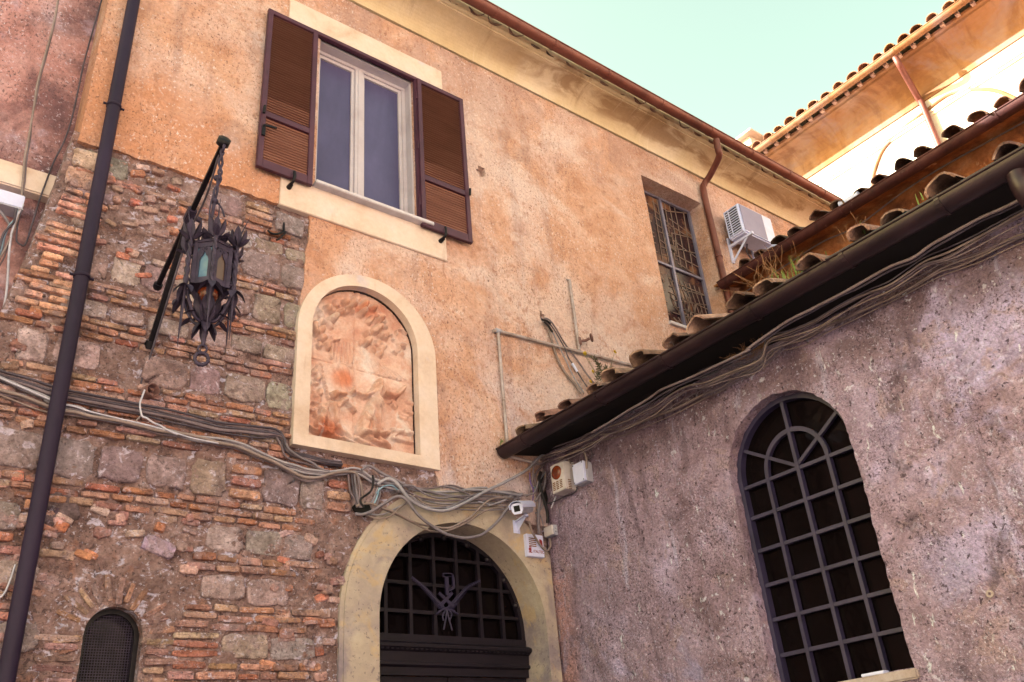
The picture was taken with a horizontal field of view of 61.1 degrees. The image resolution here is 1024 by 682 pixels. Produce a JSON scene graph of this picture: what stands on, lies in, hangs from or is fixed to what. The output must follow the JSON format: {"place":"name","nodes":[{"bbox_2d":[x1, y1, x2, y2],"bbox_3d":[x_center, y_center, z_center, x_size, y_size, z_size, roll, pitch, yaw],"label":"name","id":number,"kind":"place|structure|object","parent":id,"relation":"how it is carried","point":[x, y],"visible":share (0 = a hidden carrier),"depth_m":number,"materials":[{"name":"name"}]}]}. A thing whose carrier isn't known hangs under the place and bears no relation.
{"place":"outdoors","nodes":[
{"label":"outdoors","id":0,"kind":"place"},
{"bbox_2d":[0,388,363,504],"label":"cable","id":1,"kind":"object","parent":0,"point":[167,432],"visible":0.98,"depth_m":6.25,"materials":[{"name":"rubber"}]},
{"bbox_2d":[488,0,953,137],"label":"sky","id":2,"kind":"structure","parent":0,"point":[736,66],"materials":[{"name":"teal"}]},
{"bbox_2d":[735,0,1023,198],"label":"building","id":3,"kind":"structure","parent":0,"point":[963,63],"depth_m":17.31,"materials":[{"name":"paint"}]},
{"bbox_2d":[754,0,970,151],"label":"gutter","id":4,"kind":"object","parent":3,"relation":"attached to","point":[957,5],"visible":0.89,"depth_m":17.41,"materials":[{"name":"metal"}]},
{"bbox_2d":[714,78,1023,292],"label":"wing","id":5,"kind":"structure","parent":3,"relation":"attached to","point":[972,162],"depth_m":10.25,"materials":[{"name":"ceramic"}]},
{"bbox_2d":[838,191,858,205],"bbox_3d":[4.022,-1.671,10.323,0.124,0.126,0.258,16,-35,-34],"label":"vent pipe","id":6,"kind":"object","parent":5,"relation":"on","point":[848,198],"visible":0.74,"depth_m":10.29,"materials":[{"name":"white plastic"}]},
{"bbox_2d":[716,92,1023,289],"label":"gutter","id":7,"kind":"object","parent":5,"relation":"attached to","point":[1005,111],"visible":0.97,"depth_m":9.96,"materials":[{"name":"metal"}]},
{"bbox_2d":[745,121,1023,291],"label":"cable","id":8,"kind":"object","parent":5,"relation":"attached to","point":[975,148],"visible":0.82,"depth_m":10.28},
{"bbox_2d":[892,55,941,145],"bbox_3d":[7.993,-3.257,16.082,0.142,4.999,0.985,-27,-35,34],"label":"downpipe","id":9,"kind":"object","parent":3,"relation":"attached to","point":[920,101],"visible":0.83,"depth_m":16.95,"materials":[{"name":"orange metal"}]},
{"label":"ground","id":10,"kind":"structure","parent":0,"visible":0},
{"bbox_2d":[0,0,100,310],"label":"neighbour building","id":11,"kind":"structure","parent":10,"relation":"on","point":[25,27],"depth_m":7.20,"materials":[{"name":"pink paint"}]},
{"bbox_2d":[0,189,24,217],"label":"white cabinet","id":12,"kind":"object","parent":11,"relation":"attached to","point":[10,202],"visible":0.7,"depth_m":6.53,"materials":[{"name":"plastic"}]},
{"bbox_2d":[0,210,11,227],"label":"cable","id":13,"kind":"object","parent":12,"relation":"hanging from","point":[4,217],"visible":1,"depth_m":6.44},
{"bbox_2d":[0,208,17,249],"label":"cable","id":14,"kind":"object","parent":12,"relation":"hanging from","point":[9,226],"visible":1,"depth_m":6.41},
{"bbox_2d":[0,209,18,253],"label":"cable","id":15,"kind":"object","parent":12,"relation":"hanging from","point":[4,236],"visible":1,"depth_m":6.36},
{"bbox_2d":[3,204,23,304],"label":"cable","id":16,"kind":"object","parent":12,"relation":"hanging from","point":[8,269],"visible":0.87,"depth_m":6.31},
{"bbox_2d":[0,0,58,258],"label":"cable","id":17,"kind":"object","parent":11,"relation":"attached to","point":[29,133],"visible":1,"depth_m":6.91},
{"bbox_2d":[0,2,58,265],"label":"cable","id":18,"kind":"object","parent":11,"relation":"attached to","point":[31,131],"visible":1,"depth_m":6.85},
{"bbox_2d":[0,0,831,681],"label":"stucco building","id":19,"kind":"structure","parent":10,"relation":"on","point":[462,178],"depth_m":7.60,"materials":[{"name":"orange paint"}]},
{"bbox_2d":[0,564,15,597],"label":"cable","id":20,"kind":"object","parent":19,"relation":"attached to","point":[8,584],"visible":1,"depth_m":5.20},
{"bbox_2d":[0,394,108,422],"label":"cable","id":21,"kind":"object","parent":19,"relation":"attached to","point":[21,403],"visible":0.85,"depth_m":5.69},
{"bbox_2d":[15,0,101,246],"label":"cable","id":22,"kind":"object","parent":19,"relation":"attached to","point":[42,191],"visible":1,"depth_m":6.97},
{"bbox_2d":[0,0,139,681],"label":"downpipe","id":23,"kind":"object","parent":19,"relation":"attached to","point":[22,592],"visible":1,"depth_m":5.82,"materials":[{"name":"metal"}]},
{"bbox_2d":[0,374,342,464],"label":"cable","id":24,"kind":"object","parent":23,"relation":"attached to","point":[119,404],"visible":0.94,"depth_m":6.23,"materials":[{"name":"plastic"}]},
{"bbox_2d":[0,376,401,485],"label":"cable","id":25,"kind":"object","parent":23,"relation":"attached to","point":[281,461],"visible":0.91,"depth_m":6.54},
{"bbox_2d":[0,379,403,488],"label":"cable","id":26,"kind":"object","parent":23,"relation":"attached to","point":[33,394],"visible":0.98,"depth_m":6.44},
{"bbox_2d":[76,609,138,681],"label":"small arched window","id":27,"kind":"structure","parent":19,"relation":"in","point":[109,648],"depth_m":5.54,"materials":[{"name":"black metal"}]},
{"bbox_2d":[0,377,218,443],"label":"cable","id":28,"kind":"object","parent":19,"relation":"attached to","point":[10,382],"visible":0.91,"depth_m":5.93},
{"bbox_2d":[0,372,278,432],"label":"cable","id":29,"kind":"object","parent":19,"relation":"attached to","point":[87,396],"visible":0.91,"depth_m":6.16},
{"bbox_2d":[139,383,159,398],"bbox_3d":[-2.617,0.367,6.249,0.130,0.115,0.104,-25,-34,31],"label":"pipe stub","id":30,"kind":"object","parent":19,"relation":"attached to","point":[154,387],"visible":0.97,"depth_m":6.22,"materials":[{"name":"metal"}]},
{"bbox_2d":[139,389,177,434],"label":"cable","id":31,"kind":"object","parent":19,"relation":"attached to","point":[148,419],"visible":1,"depth_m":6.12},
{"bbox_2d":[0,392,338,481],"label":"cable","id":32,"kind":"object","parent":19,"relation":"attached to","point":[150,431],"visible":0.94,"depth_m":6.16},
{"bbox_2d":[0,381,340,466],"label":"cable","id":33,"kind":"object","parent":19,"relation":"attached to","point":[106,408],"visible":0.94,"depth_m":6.27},
{"bbox_2d":[0,369,341,462],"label":"cable","id":34,"kind":"object","parent":19,"relation":"attached to","point":[126,401],"visible":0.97,"depth_m":6.23,"materials":[{"name":"plastic"}]},
{"bbox_2d":[9,379,342,465],"bbox_3d":[-2.384,0.588,6.284,2.558,0.266,0.027,16,-35,-34],"label":"cable","id":35,"kind":"object","parent":19,"relation":"attached to","point":[43,391],"visible":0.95,"depth_m":6.22,"materials":[{"name":"plastic"}]},
{"bbox_2d":[140,135,249,383],"bbox_3d":[-2.272,-0.421,6.043,0.488,1.816,1.521,16,-35,-34],"label":"wall lantern","id":36,"kind":"object","parent":19,"relation":"attached to","point":[212,281],"depth_m":5.54,"materials":[{"name":"black metal"}]},
{"bbox_2d":[44,399,399,490],"bbox_3d":[-2.009,0.816,6.475,2.748,0.258,0.019,16,-35,-34],"label":"cable","id":37,"kind":"object","parent":19,"relation":"attached to","point":[302,472],"visible":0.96,"depth_m":6.72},
{"bbox_2d":[267,222,286,240],"bbox_3d":[-2.035,-0.984,7.558,0.073,0.342,0.222,-16,-30,18],"label":"iron hook","id":38,"kind":"object","parent":19,"relation":"attached to","point":[278,233],"visible":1,"depth_m":7.53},
{"bbox_2d":[270,431,319,469],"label":"cable","id":39,"kind":"object","parent":19,"relation":"attached to","point":[286,456],"visible":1,"depth_m":6.70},
{"bbox_2d":[285,443,329,471],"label":"cable","id":40,"kind":"object","parent":19,"relation":"attached to","point":[302,458],"visible":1,"depth_m":6.73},
{"bbox_2d":[347,474,357,507],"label":"cable","id":41,"kind":"object","parent":19,"relation":"attached to","point":[349,487],"visible":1,"depth_m":6.88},
{"bbox_2d":[351,473,358,507],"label":"cable","id":42,"kind":"object","parent":19,"relation":"attached to","point":[353,490],"visible":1,"depth_m":6.89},
{"bbox_2d":[353,474,360,507],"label":"cable","id":43,"kind":"object","parent":19,"relation":"attached to","point":[355,484],"visible":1,"depth_m":6.90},
{"bbox_2d":[357,474,362,507],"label":"cable","id":44,"kind":"object","parent":19,"relation":"attached to","point":[359,487],"visible":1,"depth_m":6.91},
{"bbox_2d":[289,274,439,470],"bbox_3d":[-1.260,0.207,7.582,1.365,1.760,0.197,16,-35,-34],"label":"wall relief","id":45,"kind":"object","parent":19,"relation":"attached to","point":[351,386],"depth_m":7.55,"materials":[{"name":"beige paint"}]},
{"bbox_2d":[359,475,374,507],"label":"cable","id":46,"kind":"object","parent":19,"relation":"attached to","point":[366,494],"visible":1,"depth_m":6.93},
{"bbox_2d":[315,32,421,216],"bbox_3d":[-1.528,-2.146,8.916,1.197,1.970,0.302,16,-35,-34],"label":"window","id":47,"kind":"structure","parent":19,"relation":"in","point":[364,144],"depth_m":9.08,"materials":[{"name":"white glass"}]},
{"bbox_2d":[376,487,381,503],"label":"cable","id":48,"kind":"object","parent":19,"relation":"attached to","point":[379,496],"visible":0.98,"depth_m":7.03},
{"bbox_2d":[376,485,397,493],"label":"cable","id":49,"kind":"object","parent":19,"relation":"attached to","point":[385,486],"visible":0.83,"depth_m":7.08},
{"bbox_2d":[365,494,414,518],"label":"cable","id":50,"kind":"object","parent":19,"relation":"attached to","point":[396,510],"visible":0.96,"depth_m":6.94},
{"bbox_2d":[369,503,423,515],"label":"cable","id":51,"kind":"object","parent":19,"relation":"attached to","point":[386,512],"visible":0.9,"depth_m":6.95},
{"bbox_2d":[355,495,521,539],"bbox_3d":[-0.523,1.410,7.308,1.709,0.552,0.182,16,-35,-34],"label":"cable","id":52,"kind":"object","parent":19,"relation":"attached to","point":[429,523],"visible":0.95,"depth_m":7.03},
{"bbox_2d":[356,497,512,528],"bbox_3d":[-0.574,1.400,7.303,1.602,0.398,0.080,16,-35,-33],"label":"cable","id":53,"kind":"object","parent":52,"relation":"attached to","point":[426,525],"visible":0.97,"depth_m":7.16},
{"bbox_2d":[396,490,518,508],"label":"cable","id":54,"kind":"object","parent":52,"relation":"attached to","point":[457,503],"visible":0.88,"depth_m":7.39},
{"bbox_2d":[404,489,517,501],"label":"cable","id":55,"kind":"object","parent":52,"relation":"attached to","point":[452,500],"visible":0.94,"depth_m":7.35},
{"bbox_2d":[361,465,515,498],"bbox_3d":[-0.566,1.254,7.439,1.635,0.168,0.023,16,-35,-34],"label":"cable","id":56,"kind":"object","parent":55,"relation":"on","point":[399,481],"visible":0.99,"depth_m":7.23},
{"bbox_2d":[443,485,517,500],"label":"cable","id":57,"kind":"object","parent":56,"relation":"attached to","point":[453,488],"visible":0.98,"depth_m":7.52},
{"bbox_2d":[382,507,508,532],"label":"cable","id":58,"kind":"object","parent":19,"relation":"attached to","point":[464,523],"visible":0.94,"depth_m":7.24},
{"bbox_2d":[406,487,487,492],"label":"cable","id":59,"kind":"object","parent":19,"relation":"attached to","point":[453,491],"visible":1,"depth_m":7.48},
{"bbox_2d":[383,482,522,496],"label":"cable","id":60,"kind":"object","parent":19,"relation":"attached to","point":[446,485],"visible":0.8,"depth_m":7.48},
{"bbox_2d":[380,676,525,681],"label":"door","id":61,"kind":"structure","parent":19,"relation":"in","point":[382,678],"depth_m":7.06,"materials":[{"name":"paint"}]},
{"bbox_2d":[406,492,503,504],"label":"cable","id":62,"kind":"object","parent":19,"relation":"attached to","point":[452,503],"visible":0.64,"depth_m":7.38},
{"bbox_2d":[411,498,504,510],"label":"cable","id":63,"kind":"object","parent":19,"relation":"attached to","point":[464,509],"visible":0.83,"depth_m":7.45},
{"bbox_2d":[402,484,519,499],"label":"cable","id":64,"kind":"object","parent":19,"relation":"attached to","point":[418,489],"visible":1,"depth_m":7.39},
{"bbox_2d":[464,488,520,496],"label":"cable","id":65,"kind":"object","parent":19,"relation":"attached to","point":[494,491],"visible":1,"depth_m":7.72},
{"bbox_2d":[509,500,535,533],"bbox_3d":[0.057,1.518,7.677,0.213,0.279,0.347,-15,-30,18],"label":"security camera","id":66,"kind":"object","parent":19,"relation":"attached to","point":[522,507],"visible":1,"depth_m":7.68,"materials":[{"name":"white plastic"}]},
{"bbox_2d":[411,495,507,507],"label":"cable","id":67,"kind":"object","parent":66,"relation":"attached to","point":[420,500],"visible":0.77,"depth_m":7.45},
{"bbox_2d":[513,505,519,511],"bbox_3d":[0.043,1.458,7.549,0.056,0.051,0.019,-15,-30,18],"label":"lens window","id":68,"kind":"structure","parent":66,"relation":"in","point":[516,508],"depth_m":7.55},
{"bbox_2d":[529,472,533,500],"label":"cable","id":69,"kind":"object","parent":19,"relation":"attached to","point":[531,485],"visible":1,"depth_m":8.01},
{"bbox_2d":[523,533,544,558],"bbox_3d":[0.193,1.845,7.794,0.192,0.202,0.073,16,-35,-34],"label":"alarm box","id":70,"kind":"object","parent":19,"relation":"attached to","point":[533,548],"visible":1,"depth_m":7.76,"materials":[{"name":"white plastic"}]},
{"bbox_2d":[528,521,551,551],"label":"cable","id":71,"kind":"object","parent":70,"relation":"attached to","point":[538,542],"visible":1,"depth_m":7.76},
{"bbox_2d":[523,471,544,495],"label":"cable","id":72,"kind":"object","parent":19,"relation":"attached to","point":[534,492],"visible":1,"depth_m":8.01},
{"bbox_2d":[537,483,542,533],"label":"cable","id":73,"kind":"object","parent":19,"relation":"attached to","point":[538,514],"visible":0.94,"depth_m":7.95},
{"bbox_2d":[534,478,546,501],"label":"cable","id":74,"kind":"object","parent":19,"relation":"attached to","point":[538,496],"visible":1,"depth_m":8.07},
{"bbox_2d":[537,471,548,522],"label":"cable","id":75,"kind":"object","parent":19,"relation":"attached to","point":[543,496],"visible":1,"depth_m":8.02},
{"bbox_2d":[541,477,547,502],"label":"cable","id":76,"kind":"object","parent":19,"relation":"attached to","point":[546,497],"visible":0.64,"depth_m":8.15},
{"bbox_2d":[492,279,631,463],"bbox_3d":[0.882,0.339,9.297,2.609,2.377,0.202,16,-35,-34],"label":"water pipe","id":77,"kind":"object","parent":19,"relation":"attached to","point":[498,331],"visible":0.95,"depth_m":8.96,"materials":[{"name":"grey plastic"}]},
{"bbox_2d":[542,321,581,393],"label":"cable","id":78,"kind":"object","parent":19,"relation":"attached to","point":[562,367],"visible":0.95,"depth_m":9.08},
{"bbox_2d":[544,321,552,331],"bbox_3d":[0.386,-0.151,9.172,0.119,0.118,0.024,16,-35,-34],"label":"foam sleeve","id":79,"kind":"object","parent":78,"relation":"attached to","point":[548,326],"visible":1,"depth_m":9.17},
{"bbox_2d":[541,317,593,382],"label":"cable","id":80,"kind":"object","parent":19,"relation":"attached to","point":[574,356],"visible":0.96,"depth_m":9.24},
{"bbox_2d":[551,328,583,392],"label":"cable","id":81,"kind":"object","parent":19,"relation":"attached to","point":[567,363],"visible":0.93,"depth_m":9.15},
{"bbox_2d":[548,323,586,386],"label":"cable","id":82,"kind":"object","parent":19,"relation":"attached to","point":[566,353],"visible":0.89,"depth_m":9.19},
{"bbox_2d":[461,0,842,202],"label":"gutter","id":83,"kind":"object","parent":19,"relation":"attached to","point":[518,24],"visible":0.93,"depth_m":11.52,"materials":[{"name":"orange metal"}]},
{"bbox_2d":[644,190,711,329],"bbox_3d":[2.223,-1.034,11.692,1.412,2.515,0.435,16,-35,-34],"label":"barred window","id":84,"kind":"structure","parent":19,"relation":"in","point":[677,253],"depth_m":11.89,"materials":[{"name":"grey metal"}]},
{"bbox_2d":[700,138,734,312],"bbox_3d":[3.012,-0.999,11.659,0.200,4.007,0.619,8,-31,-23],"label":"downpipe","id":85,"kind":"object","parent":19,"relation":"attached to","point":[708,211],"visible":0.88,"depth_m":12.29,"materials":[{"name":"orange metal"}]},
{"bbox_2d":[723,203,776,263],"bbox_3d":[3.454,-1.420,12.457,0.768,0.933,0.432,16,-35,-34],"label":"air conditioner","id":86,"kind":"object","parent":19,"relation":"attached to","point":[751,230],"visible":0.75,"depth_m":12.37,"materials":[{"name":"white plastic"}]},
{"bbox_2d":[515,141,1023,681],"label":"side wing","id":87,"kind":"structure","parent":10,"relation":"on","point":[843,503],"depth_m":5.90,"materials":[{"name":"paint"}]},
{"bbox_2d":[376,454,544,512],"bbox_3d":[-0.352,1.185,7.628,1.864,0.786,0.107,16,-35,-34],"label":"cable","id":88,"kind":"object","parent":87,"relation":"attached to","point":[404,493],"visible":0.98,"depth_m":7.33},
{"bbox_2d":[487,493,522,506],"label":"cable","id":89,"kind":"object","parent":87,"relation":"attached to","point":[495,503],"visible":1,"depth_m":7.71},
{"bbox_2d":[528,459,547,493],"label":"cable","id":90,"kind":"object","parent":87,"relation":"attached to","point":[533,468],"visible":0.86,"depth_m":8.09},
{"bbox_2d":[534,464,544,496],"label":"cable","id":91,"kind":"object","parent":87,"relation":"attached to","point":[539,468],"visible":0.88,"depth_m":8.12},
{"bbox_2d":[544,525,557,537],"bbox_3d":[0.361,1.744,7.951,0.076,0.093,0.138,16,-35,-34],"label":"junction box","id":92,"kind":"object","parent":87,"relation":"attached to","point":[550,531],"visible":1,"depth_m":7.92,"materials":[{"name":"grey plastic"}]},
{"bbox_2d":[547,487,577,503],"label":"cable","id":93,"kind":"object","parent":87,"relation":"attached to","point":[564,496],"visible":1,"depth_m":7.88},
{"bbox_2d":[550,461,576,495],"bbox_3d":[0.464,1.252,7.926,0.172,0.267,0.187,16,-35,-34],"label":"alarm siren","id":94,"kind":"object","parent":87,"relation":"attached to","point":[562,478],"visible":0.98,"depth_m":7.87,"materials":[{"name":"paint"}]},
{"bbox_2d":[572,460,593,486],"bbox_3d":[0.633,1.187,7.769,0.108,0.190,0.155,16,-35,-34],"label":"junction box","id":95,"kind":"object","parent":87,"relation":"attached to","point":[582,476],"visible":0.99,"depth_m":7.73,"materials":[{"name":"grey plastic"}]},
{"bbox_2d":[558,449,587,468],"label":"cable","id":96,"kind":"object","parent":95,"relation":"attached to","point":[586,460],"visible":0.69,"depth_m":7.79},
{"bbox_2d":[583,350,615,382],"bbox_3d":[0.942,0.287,9.071,0.143,0.558,0.499,-27,-35,34],"label":"flowering weed","id":97,"kind":"object","parent":87,"relation":"on","point":[598,367],"visible":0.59,"depth_m":8.99,"materials":[{"name":"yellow plant"}]},
{"bbox_2d":[699,342,784,396],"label":"cables","id":98,"kind":"object","parent":87,"relation":"hanging from","point":[775,355],"visible":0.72,"depth_m":6.51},
{"bbox_2d":[719,337,775,359],"bbox_3d":[1.797,0.034,6.436,0.299,0.176,0.451,16,-35,-34],"label":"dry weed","id":99,"kind":"object","parent":98,"relation":"on","point":[753,350],"visible":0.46,"depth_m":6.42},
{"bbox_2d":[496,144,1023,458],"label":"gutter","id":100,"kind":"object","parent":87,"relation":"attached to","point":[950,200],"visible":1,"depth_m":5.78,"materials":[{"name":"metal"}]},
{"bbox_2d":[720,243,802,297],"bbox_3d":[1.800,-0.481,6.183,0.653,0.302,0.528,-13,-29,14],"label":"grass clump","id":101,"kind":"object","parent":87,"relation":"on","point":[787,272],"visible":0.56,"depth_m":6.07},
{"bbox_2d":[540,236,1023,460],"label":"cable","id":102,"kind":"object","parent":87,"relation":"attached to","point":[958,266],"visible":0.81,"depth_m":5.93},
{"bbox_2d":[541,233,1023,457],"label":"cable","id":103,"kind":"object","parent":87,"relation":"attached to","point":[929,275],"visible":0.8,"depth_m":5.84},
{"bbox_2d":[544,242,1023,463],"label":"cable","id":104,"kind":"object","parent":87,"relation":"attached to","point":[816,338],"visible":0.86,"depth_m":6.05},
{"bbox_2d":[554,234,1023,447],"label":"cable","id":105,"kind":"object","parent":87,"relation":"attached to","point":[927,271],"visible":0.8,"depth_m":5.87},
{"bbox_2d":[555,211,1023,452],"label":"cable","id":106,"kind":"object","parent":87,"relation":"attached to","point":[919,264],"visible":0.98,"depth_m":5.97,"materials":[{"name":"plastic"}]},
{"bbox_2d":[555,213,1023,454],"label":"cable","id":107,"kind":"object","parent":87,"relation":"attached to","point":[964,248],"visible":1,"depth_m":5.95,"materials":[{"name":"rubber"}]},
{"bbox_2d":[557,209,1022,450],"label":"cable","id":108,"kind":"object","parent":87,"relation":"attached to","point":[821,315],"visible":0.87,"depth_m":5.83,"materials":[{"name":"rubber"}]},
{"bbox_2d":[556,221,1023,463],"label":"cable","id":109,"kind":"object","parent":87,"relation":"attached to","point":[804,335],"visible":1,"depth_m":6.03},
{"bbox_2d":[556,215,1023,458],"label":"cable","id":110,"kind":"object","parent":87,"relation":"attached to","point":[918,271],"visible":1,"depth_m":6.03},
{"bbox_2d":[591,200,1017,432],"bbox_3d":[1.824,-0.056,6.068,0.019,0.079,3.830,16,-35,-34],"label":"cable","id":111,"kind":"object","parent":87,"relation":"attached to","point":[747,349],"visible":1,"depth_m":5.79,"materials":[{"name":"plastic"}]},
{"bbox_2d":[591,203,1019,436],"bbox_3d":[1.834,-0.031,6.098,0.015,0.082,3.859,16,-35,-34],"label":"cable","id":112,"kind":"object","parent":87,"relation":"attached to","point":[870,281],"visible":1,"depth_m":5.83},
{"bbox_2d":[737,392,920,681],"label":"arched window","id":113,"kind":"structure","parent":87,"relation":"in","point":[833,615],"depth_m":5.93,"materials":[{"name":"metal"}]},
{"bbox_2d":[861,670,888,676],"bbox_3d":[2.213,2.028,5.285,0.065,0.017,0.155,16,-35,-34],"label":"white strip","id":114,"kind":"object","parent":87,"relation":"on","point":[875,673],"visible":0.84,"depth_m":5.26,"materials":[{"name":"plastic"}]},
{"bbox_2d":[986,590,993,597],"bbox_3d":[2.661,1.408,4.830,0.012,0.042,0.042,16,-35,-34],"label":"wall ring","id":115,"kind":"object","parent":87,"relation":"attached to","point":[988,592],"depth_m":4.83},
{"bbox_2d":[1006,168,1023,209],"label":"downpipe","id":116,"kind":"object","parent":87,"relation":"attached to","point":[1015,179],"visible":1,"depth_m":4.73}
]}

